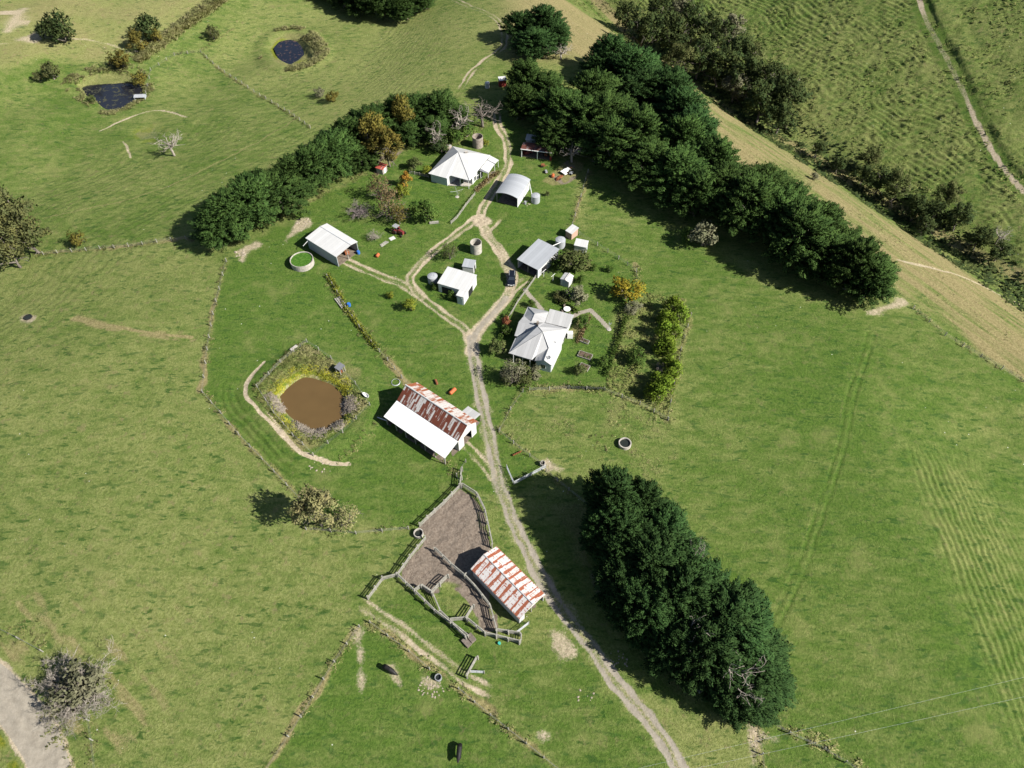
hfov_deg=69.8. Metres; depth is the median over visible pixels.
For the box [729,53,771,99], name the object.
gum tree
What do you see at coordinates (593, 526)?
cypress tree
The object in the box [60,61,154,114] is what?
dry grass
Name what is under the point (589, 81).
cypress tree
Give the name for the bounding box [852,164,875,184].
gum tree
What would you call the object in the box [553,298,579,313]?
garden hedge
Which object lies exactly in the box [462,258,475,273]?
garden shed
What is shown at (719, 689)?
cypress tree
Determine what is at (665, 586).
cypress tree
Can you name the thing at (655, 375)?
golden conifer
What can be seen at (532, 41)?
cypress tree
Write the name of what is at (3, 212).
gum tree
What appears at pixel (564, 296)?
bush
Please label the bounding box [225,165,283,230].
cypress tree
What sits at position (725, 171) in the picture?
cypress tree
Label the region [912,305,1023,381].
wire fence
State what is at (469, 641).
timber ramp
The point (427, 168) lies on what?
bush
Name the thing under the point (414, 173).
garden fence
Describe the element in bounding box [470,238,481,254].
concrete tank
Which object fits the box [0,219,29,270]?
gum tree
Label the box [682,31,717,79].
gum tree
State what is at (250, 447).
wire fence
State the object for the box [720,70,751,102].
gum tree
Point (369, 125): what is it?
bronze tree
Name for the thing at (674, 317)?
golden conifer
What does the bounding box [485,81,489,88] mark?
water tank
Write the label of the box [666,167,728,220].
cypress tree
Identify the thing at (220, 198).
cypress tree
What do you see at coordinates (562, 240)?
water tank
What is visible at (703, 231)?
bush
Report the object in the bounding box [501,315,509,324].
shrub
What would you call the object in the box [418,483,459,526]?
rail fence
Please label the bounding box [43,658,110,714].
bush
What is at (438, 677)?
barrel trough
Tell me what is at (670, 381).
golden conifer
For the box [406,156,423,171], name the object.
bush
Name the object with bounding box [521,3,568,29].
cypress tree
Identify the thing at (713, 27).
gum tree
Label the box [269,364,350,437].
yellow reeds
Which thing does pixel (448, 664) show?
farm track
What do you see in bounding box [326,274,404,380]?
wire fence
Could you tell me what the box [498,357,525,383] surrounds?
grey shrub
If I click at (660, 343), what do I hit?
golden conifer
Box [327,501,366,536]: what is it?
scrub
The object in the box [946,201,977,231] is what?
gum tree
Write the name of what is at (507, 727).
wire fence
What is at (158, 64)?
wire fence
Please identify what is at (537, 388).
wire fence
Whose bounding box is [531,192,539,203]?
water tank
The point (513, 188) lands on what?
curved carport
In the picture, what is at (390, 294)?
sapling
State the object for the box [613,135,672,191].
cypress tree
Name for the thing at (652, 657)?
cypress tree
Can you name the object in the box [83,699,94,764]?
wire fence
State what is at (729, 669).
dead tree
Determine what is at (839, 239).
cypress tree
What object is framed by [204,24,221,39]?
bush
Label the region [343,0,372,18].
cypress tree
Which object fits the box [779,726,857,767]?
wire fence
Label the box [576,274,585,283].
shrub
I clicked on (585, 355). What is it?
garden bed
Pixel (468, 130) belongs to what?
bush
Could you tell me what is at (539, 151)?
open shed
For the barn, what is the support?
on the ground at (838, 478)
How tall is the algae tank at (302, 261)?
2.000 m
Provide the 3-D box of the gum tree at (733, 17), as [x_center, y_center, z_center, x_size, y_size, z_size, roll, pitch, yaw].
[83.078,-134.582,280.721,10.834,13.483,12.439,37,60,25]
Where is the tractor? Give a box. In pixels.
[391,223,405,237]
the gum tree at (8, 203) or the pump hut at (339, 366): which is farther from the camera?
the gum tree at (8, 203)
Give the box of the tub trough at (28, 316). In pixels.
[24,314,32,319]
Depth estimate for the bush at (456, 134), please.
219.07 m
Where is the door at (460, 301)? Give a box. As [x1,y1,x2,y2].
[457,297,462,304]
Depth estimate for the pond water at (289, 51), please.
280.74 m
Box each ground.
[0,0,1023,767]
[400,489,499,632]
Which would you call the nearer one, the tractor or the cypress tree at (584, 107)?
the tractor
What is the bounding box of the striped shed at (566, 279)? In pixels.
[560,272,573,287]
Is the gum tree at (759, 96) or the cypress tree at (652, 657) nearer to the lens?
the cypress tree at (652, 657)
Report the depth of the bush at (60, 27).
265.11 m
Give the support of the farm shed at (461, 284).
on the ground at (838, 478)
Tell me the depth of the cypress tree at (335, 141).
207.26 m
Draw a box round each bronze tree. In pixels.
[354,109,385,154]
[366,125,404,166]
[391,92,415,124]
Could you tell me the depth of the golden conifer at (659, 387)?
160.01 m
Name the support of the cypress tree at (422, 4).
on the ground at (838, 478)
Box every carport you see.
[496,174,531,206]
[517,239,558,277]
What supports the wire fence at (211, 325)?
on the ground at (838, 478)
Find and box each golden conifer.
[642,382,656,398]
[645,381,667,404]
[650,371,660,383]
[651,338,668,355]
[652,373,675,396]
[654,318,673,337]
[656,309,671,323]
[656,333,676,355]
[660,354,675,370]
[661,294,684,313]
[661,342,676,357]
[661,366,679,385]
[665,312,679,325]
[666,324,682,340]
[667,359,682,376]
[670,304,690,323]
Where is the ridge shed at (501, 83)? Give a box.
[498,76,505,86]
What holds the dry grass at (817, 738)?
on the ground at (838, 478)
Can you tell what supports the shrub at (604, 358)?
on the ground at (838, 478)
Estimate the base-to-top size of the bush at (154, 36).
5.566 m
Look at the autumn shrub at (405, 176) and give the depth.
206.37 m
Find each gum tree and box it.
[0,183,37,228]
[0,206,53,254]
[0,207,9,239]
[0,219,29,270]
[612,0,640,32]
[624,7,664,49]
[647,0,678,36]
[653,12,697,62]
[660,42,699,71]
[670,0,694,15]
[680,0,709,43]
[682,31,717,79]
[697,10,736,48]
[705,44,743,87]
[720,12,747,44]
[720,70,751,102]
[721,29,755,74]
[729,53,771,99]
[740,41,767,67]
[742,78,782,122]
[757,60,788,94]
[763,100,798,133]
[767,70,812,118]
[782,68,809,97]
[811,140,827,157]
[830,156,847,173]
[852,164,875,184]
[857,144,884,167]
[863,164,897,193]
[883,167,913,206]
[905,193,932,220]
[912,215,938,235]
[925,199,954,224]
[932,180,967,206]
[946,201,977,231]
[965,224,996,250]
[989,239,1014,263]
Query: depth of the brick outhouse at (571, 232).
194.72 m
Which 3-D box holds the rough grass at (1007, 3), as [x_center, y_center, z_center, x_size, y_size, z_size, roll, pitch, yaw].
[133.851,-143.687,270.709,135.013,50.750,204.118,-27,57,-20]
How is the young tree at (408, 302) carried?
on the ground at (838, 478)
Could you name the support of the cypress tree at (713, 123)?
on the ground at (838, 478)
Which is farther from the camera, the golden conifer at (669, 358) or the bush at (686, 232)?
the bush at (686, 232)
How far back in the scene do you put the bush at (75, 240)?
198.80 m
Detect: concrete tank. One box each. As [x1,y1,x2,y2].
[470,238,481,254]
[472,133,482,148]
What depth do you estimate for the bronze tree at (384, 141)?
208.11 m
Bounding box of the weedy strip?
[326,273,379,348]
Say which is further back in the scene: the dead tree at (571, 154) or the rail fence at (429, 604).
the dead tree at (571, 154)
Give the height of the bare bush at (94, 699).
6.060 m
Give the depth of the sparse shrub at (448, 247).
188.36 m
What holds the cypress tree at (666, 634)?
on the ground at (838, 478)
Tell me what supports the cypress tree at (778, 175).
on the ground at (838, 478)
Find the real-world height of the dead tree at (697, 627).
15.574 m
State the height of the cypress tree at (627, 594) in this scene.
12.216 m
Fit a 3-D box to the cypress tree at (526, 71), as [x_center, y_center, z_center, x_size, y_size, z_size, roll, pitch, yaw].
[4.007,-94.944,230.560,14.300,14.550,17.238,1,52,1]
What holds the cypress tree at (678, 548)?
on the ground at (838, 478)
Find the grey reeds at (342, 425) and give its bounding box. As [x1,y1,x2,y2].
[326,419,346,430]
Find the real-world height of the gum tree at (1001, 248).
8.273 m
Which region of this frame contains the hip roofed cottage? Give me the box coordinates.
[428,146,498,186]
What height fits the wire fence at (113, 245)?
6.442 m
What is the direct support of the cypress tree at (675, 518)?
on the ground at (838, 478)
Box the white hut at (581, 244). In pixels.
[574,238,588,252]
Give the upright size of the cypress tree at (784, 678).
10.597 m
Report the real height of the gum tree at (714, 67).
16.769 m
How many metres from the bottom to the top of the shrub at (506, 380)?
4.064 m
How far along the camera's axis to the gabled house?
168.54 m
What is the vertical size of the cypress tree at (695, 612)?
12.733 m
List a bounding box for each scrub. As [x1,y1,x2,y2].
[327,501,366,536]
[367,231,380,239]
[604,25,1023,313]
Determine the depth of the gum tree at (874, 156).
238.46 m
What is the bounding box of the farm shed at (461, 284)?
[437,267,476,304]
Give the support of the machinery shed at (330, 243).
on the ground at (838, 478)
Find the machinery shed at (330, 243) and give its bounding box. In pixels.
[303,223,357,266]
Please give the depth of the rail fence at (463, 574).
135.27 m
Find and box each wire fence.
[41,235,200,254]
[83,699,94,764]
[145,51,193,93]
[200,50,310,127]
[201,258,226,392]
[203,392,302,500]
[256,339,369,455]
[267,624,359,766]
[305,526,408,533]
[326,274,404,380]
[369,620,429,669]
[458,687,557,767]
[529,386,668,420]
[579,231,636,274]
[667,312,691,419]
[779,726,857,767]
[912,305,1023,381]
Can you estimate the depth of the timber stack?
180.32 m
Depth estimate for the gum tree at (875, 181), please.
233.40 m
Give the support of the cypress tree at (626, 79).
on the ground at (838, 478)
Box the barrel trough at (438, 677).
[435,673,441,681]
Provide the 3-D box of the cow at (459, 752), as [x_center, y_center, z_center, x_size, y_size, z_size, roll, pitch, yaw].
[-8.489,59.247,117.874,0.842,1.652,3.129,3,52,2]
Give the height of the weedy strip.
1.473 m
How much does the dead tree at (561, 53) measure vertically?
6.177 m
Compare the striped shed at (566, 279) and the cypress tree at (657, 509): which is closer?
the cypress tree at (657, 509)
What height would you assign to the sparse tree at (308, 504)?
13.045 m
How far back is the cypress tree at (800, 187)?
190.65 m
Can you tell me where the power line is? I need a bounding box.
[650,679,1020,767]
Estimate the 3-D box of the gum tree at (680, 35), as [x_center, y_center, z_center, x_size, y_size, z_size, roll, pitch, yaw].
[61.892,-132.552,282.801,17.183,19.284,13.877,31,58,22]
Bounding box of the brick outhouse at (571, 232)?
[565,224,578,239]
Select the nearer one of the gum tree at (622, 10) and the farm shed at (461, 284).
the farm shed at (461, 284)
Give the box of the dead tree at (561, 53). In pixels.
[552,45,572,59]
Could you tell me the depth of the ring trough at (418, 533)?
142.03 m
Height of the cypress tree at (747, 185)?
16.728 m
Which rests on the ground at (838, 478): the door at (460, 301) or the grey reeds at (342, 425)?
the grey reeds at (342, 425)
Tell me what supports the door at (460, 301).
in the farm shed at (461, 284)
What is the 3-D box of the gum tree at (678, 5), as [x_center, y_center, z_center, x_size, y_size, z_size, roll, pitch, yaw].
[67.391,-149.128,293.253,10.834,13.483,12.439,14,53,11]
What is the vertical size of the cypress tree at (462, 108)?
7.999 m
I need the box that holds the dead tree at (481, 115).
[464,96,500,127]
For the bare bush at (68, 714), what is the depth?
120.18 m
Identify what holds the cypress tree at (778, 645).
on the ground at (838, 478)
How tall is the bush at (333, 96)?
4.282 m
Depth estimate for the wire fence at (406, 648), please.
128.19 m
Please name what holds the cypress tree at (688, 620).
on the ground at (838, 478)
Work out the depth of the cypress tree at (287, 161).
200.35 m
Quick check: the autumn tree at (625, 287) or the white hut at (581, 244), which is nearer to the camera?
the autumn tree at (625, 287)
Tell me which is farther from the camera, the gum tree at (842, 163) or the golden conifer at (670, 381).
the gum tree at (842, 163)
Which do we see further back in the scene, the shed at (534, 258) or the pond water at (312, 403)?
the shed at (534, 258)
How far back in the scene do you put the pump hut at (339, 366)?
165.50 m
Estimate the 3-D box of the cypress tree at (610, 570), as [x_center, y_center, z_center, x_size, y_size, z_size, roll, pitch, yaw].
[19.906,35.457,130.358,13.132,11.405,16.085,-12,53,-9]
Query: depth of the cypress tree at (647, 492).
134.99 m
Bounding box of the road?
[0,661,72,767]
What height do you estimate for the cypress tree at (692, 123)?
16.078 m
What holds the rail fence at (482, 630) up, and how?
on the ground at (838, 478)
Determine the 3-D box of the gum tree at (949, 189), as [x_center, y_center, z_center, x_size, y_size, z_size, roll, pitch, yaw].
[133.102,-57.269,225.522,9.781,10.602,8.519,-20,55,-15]
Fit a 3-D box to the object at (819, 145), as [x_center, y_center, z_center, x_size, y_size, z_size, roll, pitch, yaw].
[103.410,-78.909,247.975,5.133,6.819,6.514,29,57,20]
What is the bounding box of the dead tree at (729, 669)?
[727,642,766,711]
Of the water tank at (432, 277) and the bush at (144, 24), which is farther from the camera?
the bush at (144, 24)
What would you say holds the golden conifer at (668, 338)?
on the ground at (838, 478)
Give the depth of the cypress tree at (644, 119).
206.40 m
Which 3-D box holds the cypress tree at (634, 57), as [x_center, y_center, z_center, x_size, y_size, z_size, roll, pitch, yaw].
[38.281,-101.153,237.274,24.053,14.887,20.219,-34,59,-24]
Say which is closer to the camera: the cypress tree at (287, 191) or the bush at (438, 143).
the cypress tree at (287, 191)
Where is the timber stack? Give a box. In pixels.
[334,296,346,307]
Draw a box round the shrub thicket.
[511,362,535,387]
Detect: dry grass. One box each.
[5,28,1023,767]
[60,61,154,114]
[258,25,330,70]
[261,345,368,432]
[500,389,676,480]
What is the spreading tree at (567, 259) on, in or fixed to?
on the ground at (838, 478)
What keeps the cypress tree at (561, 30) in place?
on the ground at (838, 478)
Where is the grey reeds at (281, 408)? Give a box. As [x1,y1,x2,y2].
[263,391,286,415]
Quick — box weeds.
[483,138,488,145]
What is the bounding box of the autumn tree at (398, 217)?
[388,200,408,223]
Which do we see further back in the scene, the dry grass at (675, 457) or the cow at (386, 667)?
the dry grass at (675, 457)
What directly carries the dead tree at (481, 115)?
on the ground at (838, 478)
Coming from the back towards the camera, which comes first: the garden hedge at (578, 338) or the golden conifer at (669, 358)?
the garden hedge at (578, 338)
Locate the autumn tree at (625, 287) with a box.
[608,275,647,302]
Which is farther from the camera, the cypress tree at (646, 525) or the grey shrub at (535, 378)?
the grey shrub at (535, 378)
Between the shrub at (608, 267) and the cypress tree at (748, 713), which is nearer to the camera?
the cypress tree at (748, 713)
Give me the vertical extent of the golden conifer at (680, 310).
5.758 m
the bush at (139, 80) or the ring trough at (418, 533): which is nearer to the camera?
the ring trough at (418, 533)
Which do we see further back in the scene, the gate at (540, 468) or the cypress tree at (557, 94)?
the cypress tree at (557, 94)
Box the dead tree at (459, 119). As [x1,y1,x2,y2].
[449,103,473,132]
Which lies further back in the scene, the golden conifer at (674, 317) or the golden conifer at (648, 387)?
the golden conifer at (674, 317)
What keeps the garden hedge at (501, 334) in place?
on the ground at (838, 478)
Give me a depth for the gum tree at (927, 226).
220.47 m
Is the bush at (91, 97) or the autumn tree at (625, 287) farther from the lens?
the bush at (91, 97)
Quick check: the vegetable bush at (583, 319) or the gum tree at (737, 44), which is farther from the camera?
the gum tree at (737, 44)
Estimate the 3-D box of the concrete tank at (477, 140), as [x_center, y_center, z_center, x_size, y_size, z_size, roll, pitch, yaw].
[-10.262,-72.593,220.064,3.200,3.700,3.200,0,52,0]
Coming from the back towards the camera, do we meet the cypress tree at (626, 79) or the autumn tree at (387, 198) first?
the cypress tree at (626, 79)
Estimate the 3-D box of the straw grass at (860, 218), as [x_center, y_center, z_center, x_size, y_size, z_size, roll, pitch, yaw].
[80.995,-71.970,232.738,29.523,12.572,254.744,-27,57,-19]
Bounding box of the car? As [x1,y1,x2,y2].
[507,270,515,285]
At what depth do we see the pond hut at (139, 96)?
256.68 m
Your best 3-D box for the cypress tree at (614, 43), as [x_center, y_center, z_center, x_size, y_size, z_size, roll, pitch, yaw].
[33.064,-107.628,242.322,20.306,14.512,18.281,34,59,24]
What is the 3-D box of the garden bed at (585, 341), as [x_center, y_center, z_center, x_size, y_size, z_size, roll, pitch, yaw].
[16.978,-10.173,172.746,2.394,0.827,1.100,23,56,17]
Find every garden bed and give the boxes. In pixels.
[577,350,592,360]
[579,337,589,344]
[580,362,589,371]
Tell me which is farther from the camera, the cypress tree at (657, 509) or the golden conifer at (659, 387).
the golden conifer at (659, 387)
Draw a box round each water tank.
[427,272,437,284]
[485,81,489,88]
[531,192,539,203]
[555,236,565,248]
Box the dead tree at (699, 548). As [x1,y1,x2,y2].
[690,536,707,557]
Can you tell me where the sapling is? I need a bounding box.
[386,291,393,297]
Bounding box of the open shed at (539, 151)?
[521,142,553,160]
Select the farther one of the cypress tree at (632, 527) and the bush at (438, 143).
the bush at (438, 143)
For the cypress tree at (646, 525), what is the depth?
130.99 m
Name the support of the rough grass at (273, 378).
on the ground at (838, 478)
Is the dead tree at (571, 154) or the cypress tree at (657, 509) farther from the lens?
the dead tree at (571, 154)
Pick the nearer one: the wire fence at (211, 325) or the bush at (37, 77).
the wire fence at (211, 325)
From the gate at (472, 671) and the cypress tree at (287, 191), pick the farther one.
the cypress tree at (287, 191)
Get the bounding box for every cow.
[382,664,397,675]
[456,743,461,762]
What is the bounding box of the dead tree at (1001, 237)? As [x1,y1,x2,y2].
[994,226,1013,244]
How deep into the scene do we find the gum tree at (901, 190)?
230.06 m
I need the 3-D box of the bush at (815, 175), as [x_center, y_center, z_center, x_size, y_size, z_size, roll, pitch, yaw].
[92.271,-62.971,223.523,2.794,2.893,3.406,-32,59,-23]
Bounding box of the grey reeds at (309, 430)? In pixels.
[291,420,327,439]
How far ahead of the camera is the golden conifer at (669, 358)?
165.72 m
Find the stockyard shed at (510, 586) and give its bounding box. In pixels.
[471,546,544,622]
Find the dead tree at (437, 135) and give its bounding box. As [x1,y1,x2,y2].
[425,121,444,150]
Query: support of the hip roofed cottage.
on the ground at (838, 478)
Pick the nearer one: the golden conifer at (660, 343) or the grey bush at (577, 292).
the golden conifer at (660, 343)
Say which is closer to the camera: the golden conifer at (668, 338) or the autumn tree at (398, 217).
the golden conifer at (668, 338)
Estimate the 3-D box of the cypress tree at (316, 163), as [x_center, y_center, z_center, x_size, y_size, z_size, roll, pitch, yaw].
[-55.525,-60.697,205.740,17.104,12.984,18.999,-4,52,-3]
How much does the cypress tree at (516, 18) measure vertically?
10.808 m
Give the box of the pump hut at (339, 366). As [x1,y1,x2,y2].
[334,362,345,374]
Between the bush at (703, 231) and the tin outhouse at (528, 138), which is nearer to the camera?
the bush at (703, 231)
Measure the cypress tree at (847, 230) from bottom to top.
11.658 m
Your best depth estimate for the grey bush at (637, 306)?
176.90 m
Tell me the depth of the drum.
163.11 m
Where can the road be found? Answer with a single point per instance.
(22, 725)
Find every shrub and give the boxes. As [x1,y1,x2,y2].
[394,183,411,198]
[399,171,413,186]
[440,242,458,259]
[488,337,508,354]
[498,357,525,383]
[498,366,512,386]
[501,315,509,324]
[502,325,511,336]
[525,364,541,381]
[527,299,536,306]
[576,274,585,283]
[589,263,597,270]
[598,355,608,366]
[605,265,614,272]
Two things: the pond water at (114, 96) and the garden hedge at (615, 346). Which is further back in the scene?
the pond water at (114, 96)
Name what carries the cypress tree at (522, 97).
on the ground at (838, 478)
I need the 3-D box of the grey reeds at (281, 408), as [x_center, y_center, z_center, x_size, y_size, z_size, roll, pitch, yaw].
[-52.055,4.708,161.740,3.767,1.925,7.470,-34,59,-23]
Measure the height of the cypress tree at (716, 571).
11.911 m
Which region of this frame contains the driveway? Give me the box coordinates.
[404,108,689,767]
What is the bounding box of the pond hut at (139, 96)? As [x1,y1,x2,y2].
[133,94,145,99]
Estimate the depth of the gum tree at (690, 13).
282.50 m
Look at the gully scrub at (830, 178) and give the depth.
237.86 m
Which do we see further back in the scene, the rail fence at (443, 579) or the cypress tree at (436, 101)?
the cypress tree at (436, 101)
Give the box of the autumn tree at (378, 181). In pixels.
[366,172,390,198]
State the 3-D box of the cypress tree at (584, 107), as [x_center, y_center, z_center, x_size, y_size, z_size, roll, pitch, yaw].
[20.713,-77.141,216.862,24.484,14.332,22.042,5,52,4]
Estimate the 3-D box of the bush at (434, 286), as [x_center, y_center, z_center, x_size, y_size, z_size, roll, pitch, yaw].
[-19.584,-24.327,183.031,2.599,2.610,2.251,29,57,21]
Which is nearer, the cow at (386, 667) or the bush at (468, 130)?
the cow at (386, 667)
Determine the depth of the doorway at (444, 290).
182.01 m
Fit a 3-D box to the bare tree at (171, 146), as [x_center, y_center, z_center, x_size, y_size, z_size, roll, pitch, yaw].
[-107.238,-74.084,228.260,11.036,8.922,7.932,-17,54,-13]
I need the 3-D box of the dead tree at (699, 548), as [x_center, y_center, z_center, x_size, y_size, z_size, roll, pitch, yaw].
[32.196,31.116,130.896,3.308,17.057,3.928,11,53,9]
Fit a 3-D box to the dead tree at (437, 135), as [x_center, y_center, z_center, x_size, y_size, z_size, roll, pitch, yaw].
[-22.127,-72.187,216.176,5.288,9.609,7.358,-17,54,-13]
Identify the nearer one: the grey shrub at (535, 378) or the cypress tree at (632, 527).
the cypress tree at (632, 527)
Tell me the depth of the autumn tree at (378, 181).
201.04 m
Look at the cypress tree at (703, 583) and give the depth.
122.72 m
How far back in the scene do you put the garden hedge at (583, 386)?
163.75 m
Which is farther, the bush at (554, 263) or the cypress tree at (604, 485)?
the bush at (554, 263)
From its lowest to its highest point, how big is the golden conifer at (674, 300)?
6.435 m
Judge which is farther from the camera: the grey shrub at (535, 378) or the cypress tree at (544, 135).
the cypress tree at (544, 135)
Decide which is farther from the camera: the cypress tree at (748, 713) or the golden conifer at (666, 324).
the golden conifer at (666, 324)
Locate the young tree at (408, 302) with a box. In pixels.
[402,298,417,310]
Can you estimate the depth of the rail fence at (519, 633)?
129.36 m
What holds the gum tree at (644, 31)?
on the ground at (838, 478)
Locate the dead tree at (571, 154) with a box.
[556,141,583,162]
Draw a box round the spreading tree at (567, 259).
[551,248,592,272]
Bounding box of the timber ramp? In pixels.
[461,632,475,647]
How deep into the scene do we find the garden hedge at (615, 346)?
170.88 m
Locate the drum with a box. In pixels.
[449,387,456,394]
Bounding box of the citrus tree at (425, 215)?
[407,199,439,222]
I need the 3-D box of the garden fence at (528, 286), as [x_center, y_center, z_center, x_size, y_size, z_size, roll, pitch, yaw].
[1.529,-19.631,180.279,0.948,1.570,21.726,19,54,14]
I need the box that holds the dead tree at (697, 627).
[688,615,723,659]
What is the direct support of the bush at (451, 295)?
on the ground at (838, 478)
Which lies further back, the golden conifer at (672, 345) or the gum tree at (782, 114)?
the gum tree at (782, 114)
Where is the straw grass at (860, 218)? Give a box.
[531,0,1023,345]
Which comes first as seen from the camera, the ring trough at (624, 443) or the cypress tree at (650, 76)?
the ring trough at (624, 443)
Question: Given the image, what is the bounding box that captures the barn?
[384,382,480,464]
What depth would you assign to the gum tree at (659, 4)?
289.99 m
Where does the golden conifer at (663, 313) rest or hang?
on the ground at (838, 478)
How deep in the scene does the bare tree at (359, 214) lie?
198.49 m
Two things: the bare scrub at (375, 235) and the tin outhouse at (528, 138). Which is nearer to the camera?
the bare scrub at (375, 235)
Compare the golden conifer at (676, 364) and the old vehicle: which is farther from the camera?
the old vehicle
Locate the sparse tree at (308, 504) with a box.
[285,483,338,531]
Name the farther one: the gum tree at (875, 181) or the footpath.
the gum tree at (875, 181)
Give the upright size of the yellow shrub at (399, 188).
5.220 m
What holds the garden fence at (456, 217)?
on the ground at (838, 478)
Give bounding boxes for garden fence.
[409,170,428,176]
[450,193,474,222]
[502,276,535,332]
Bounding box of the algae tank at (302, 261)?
[290,251,314,271]
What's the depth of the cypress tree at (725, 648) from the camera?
117.51 m
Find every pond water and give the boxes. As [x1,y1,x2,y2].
[82,82,142,109]
[274,40,303,63]
[280,377,343,429]
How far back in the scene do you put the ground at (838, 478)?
160.65 m
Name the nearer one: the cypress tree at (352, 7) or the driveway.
the driveway
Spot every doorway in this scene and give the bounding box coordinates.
[442,287,450,294]
[468,285,472,296]
[541,264,546,274]
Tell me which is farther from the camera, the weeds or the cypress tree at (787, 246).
the weeds
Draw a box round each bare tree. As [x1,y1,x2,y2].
[150,130,184,155]
[345,198,374,219]
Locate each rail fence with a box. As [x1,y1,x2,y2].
[366,535,425,599]
[396,573,466,639]
[414,574,448,591]
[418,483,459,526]
[421,585,468,638]
[434,547,497,633]
[450,604,474,621]
[460,466,462,488]
[461,483,492,547]
[466,617,519,644]
[466,655,478,678]
[496,628,521,643]
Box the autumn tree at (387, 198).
[373,186,406,219]
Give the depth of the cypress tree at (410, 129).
217.63 m
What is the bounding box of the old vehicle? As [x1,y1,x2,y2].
[523,150,532,154]
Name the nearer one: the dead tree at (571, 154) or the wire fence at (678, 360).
the wire fence at (678, 360)
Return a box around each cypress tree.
[187,203,252,250]
[192,185,271,246]
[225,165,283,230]
[248,166,321,217]
[269,153,316,194]
[292,139,344,191]
[307,124,367,178]
[327,0,345,10]
[330,114,369,143]
[342,100,406,143]
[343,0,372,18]
[343,142,381,173]
[358,0,391,19]
[382,92,420,130]
[383,0,418,21]
[395,120,423,147]
[400,90,440,124]
[407,0,435,11]
[416,115,448,143]
[418,86,461,127]
[445,103,472,127]
[495,9,538,41]
[499,82,543,120]
[503,56,542,91]
[507,25,559,58]
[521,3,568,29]
[526,84,581,122]
[528,112,575,156]
[533,69,564,111]
[541,17,574,50]
[543,93,607,149]
[563,66,623,96]
[564,89,635,138]
[573,112,654,180]
[578,50,618,83]
[578,497,629,556]
[581,463,645,529]
[584,32,631,73]
[590,546,650,623]
[591,528,637,574]
[594,505,648,556]
[601,42,662,81]
[604,570,653,648]
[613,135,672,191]
[614,73,655,106]
[616,494,660,519]
[618,586,672,649]
[620,64,677,109]
[620,101,664,151]
[624,509,663,557]
[624,525,679,594]
[630,475,670,513]
[632,611,690,674]
[634,564,698,626]
[638,140,715,207]
[640,497,663,527]
[640,619,718,695]
[645,522,711,569]
[648,498,695,540]
[648,555,723,608]
[651,83,711,126]
[652,64,697,111]
[660,113,707,147]
[661,100,721,144]
[663,603,714,662]
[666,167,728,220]
[671,532,715,571]
[676,612,749,708]
[678,586,717,625]
[686,158,748,217]
[691,133,744,168]
[693,556,731,594]
[695,576,771,660]
[695,589,784,690]
[697,656,745,719]
[701,665,780,735]
[707,167,785,236]
[731,627,795,686]
[735,639,798,718]
[736,161,798,203]
[738,182,812,244]
[750,660,797,715]
[760,195,841,278]
[773,180,818,214]
[789,231,854,286]
[796,199,851,237]
[816,224,879,282]
[819,235,889,296]
[840,252,901,309]
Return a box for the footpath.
[522,288,610,329]
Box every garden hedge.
[473,170,499,191]
[498,312,509,340]
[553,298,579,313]
[564,383,609,391]
[575,316,591,343]
[603,314,628,376]
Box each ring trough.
[413,528,423,538]
[618,437,631,449]
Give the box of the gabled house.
[509,307,573,371]
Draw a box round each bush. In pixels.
[18,647,88,720]
[31,72,43,81]
[34,17,55,38]
[36,636,126,737]
[38,682,102,740]
[39,7,75,43]
[40,61,60,79]
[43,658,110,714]
[66,230,86,246]
[86,93,95,101]
[104,48,129,66]
[125,28,148,51]
[128,12,160,39]
[129,70,146,85]
[144,28,162,41]
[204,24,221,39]
[313,86,323,97]
[325,90,338,101]
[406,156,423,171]
[422,165,431,174]
[430,137,449,153]
[431,282,437,289]
[447,126,466,143]
[447,290,454,299]
[458,122,476,136]
[549,258,564,272]
[552,290,569,301]
[565,284,588,305]
[569,363,587,375]
[574,314,589,328]
[624,300,642,314]
[626,344,649,368]
[676,226,693,241]
[687,219,718,246]
[810,172,818,179]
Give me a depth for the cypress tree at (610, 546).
130.20 m
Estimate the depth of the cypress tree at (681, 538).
129.84 m
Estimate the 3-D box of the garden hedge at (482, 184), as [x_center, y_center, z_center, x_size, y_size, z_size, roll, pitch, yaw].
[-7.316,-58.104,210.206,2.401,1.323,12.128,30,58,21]
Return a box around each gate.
[469,670,484,673]
[513,464,546,483]
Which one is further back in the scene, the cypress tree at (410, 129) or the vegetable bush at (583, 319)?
the cypress tree at (410, 129)
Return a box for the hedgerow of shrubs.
[131,0,229,63]
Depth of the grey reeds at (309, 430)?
157.21 m
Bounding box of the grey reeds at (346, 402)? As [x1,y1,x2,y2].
[340,394,359,414]
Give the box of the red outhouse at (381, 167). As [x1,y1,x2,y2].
[375,162,387,174]
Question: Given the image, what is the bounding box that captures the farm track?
[0,0,1022,701]
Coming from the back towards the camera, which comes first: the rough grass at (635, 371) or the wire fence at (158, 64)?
the wire fence at (158, 64)
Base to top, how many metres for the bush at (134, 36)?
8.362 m
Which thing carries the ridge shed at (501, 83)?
on the ground at (838, 478)
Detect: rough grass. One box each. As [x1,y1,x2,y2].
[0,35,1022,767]
[251,341,361,444]
[570,0,1023,267]
[606,292,687,418]
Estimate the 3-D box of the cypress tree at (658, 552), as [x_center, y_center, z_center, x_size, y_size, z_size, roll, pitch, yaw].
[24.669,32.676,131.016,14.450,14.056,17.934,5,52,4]
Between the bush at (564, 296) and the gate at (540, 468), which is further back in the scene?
the bush at (564, 296)
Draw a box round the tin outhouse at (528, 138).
[525,134,535,142]
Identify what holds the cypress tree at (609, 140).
on the ground at (838, 478)

